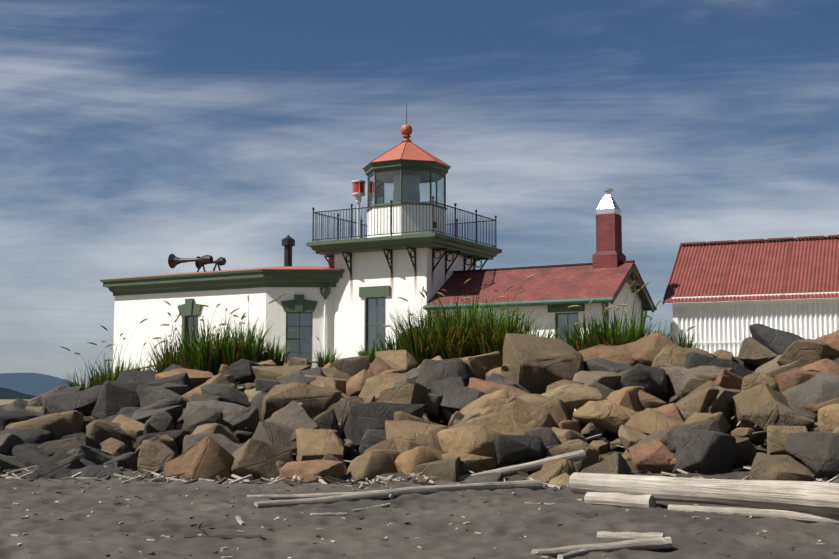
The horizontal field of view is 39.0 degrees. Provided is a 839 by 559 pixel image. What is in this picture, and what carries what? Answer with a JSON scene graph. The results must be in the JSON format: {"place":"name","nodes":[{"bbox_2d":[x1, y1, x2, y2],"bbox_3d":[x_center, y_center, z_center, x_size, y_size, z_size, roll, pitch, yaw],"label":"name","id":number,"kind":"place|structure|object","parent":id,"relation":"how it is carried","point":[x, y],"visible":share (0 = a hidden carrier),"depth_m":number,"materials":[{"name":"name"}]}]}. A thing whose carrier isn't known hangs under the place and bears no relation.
{"place":"outdoors","nodes":[
{"label":"outdoors","id":0,"kind":"place"},
{"bbox_2d":[0,373,86,398],"bbox_3d":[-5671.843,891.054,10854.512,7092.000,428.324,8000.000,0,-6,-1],"label":"distant hills","id":1,"kind":"structure","parent":0,"point":[22,385],"depth_m":14847.93,"materials":[{"name":"blue"}]},
{"bbox_2d":[0,357,838,558],"bbox_3d":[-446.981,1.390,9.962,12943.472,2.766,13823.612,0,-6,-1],"label":"beach ground","id":2,"kind":"structure","parent":0,"point":[68,536],"depth_m":13.00,"materials":[{"name":"grey sand"}]},
{"bbox_2d":[100,103,656,372],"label":"lighthouse","id":3,"kind":"object","parent":2,"relation":"on","point":[407,248],"visible":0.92,"depth_m":41.69,"materials":[{"name":"white paint"}]},
{"bbox_2d":[59,274,701,389],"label":"dune grass","id":4,"kind":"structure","parent":2,"relation":"on","point":[470,334],"depth_m":26.64,"materials":[{"name":"green plant"}]},
{"bbox_2d":[0,323,838,487],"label":"riprap rocks","id":5,"kind":"object","parent":2,"relation":"on","point":[522,398],"visible":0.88,"depth_m":20.77,"materials":[{"name":"stone"}]},
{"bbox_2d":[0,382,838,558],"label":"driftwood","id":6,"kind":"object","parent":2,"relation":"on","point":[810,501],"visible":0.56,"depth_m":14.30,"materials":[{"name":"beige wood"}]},
{"bbox_2d":[0,0,838,384],"label":"sky","id":7,"kind":"structure","parent":0,"point":[135,134],"materials":[{"name":"blue"}]},
{"bbox_2d":[662,235,838,356],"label":"corrugated shed","id":8,"kind":"structure","parent":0,"point":[719,295],"depth_m":38.93,"materials":[{"name":"metal"}]}
]}

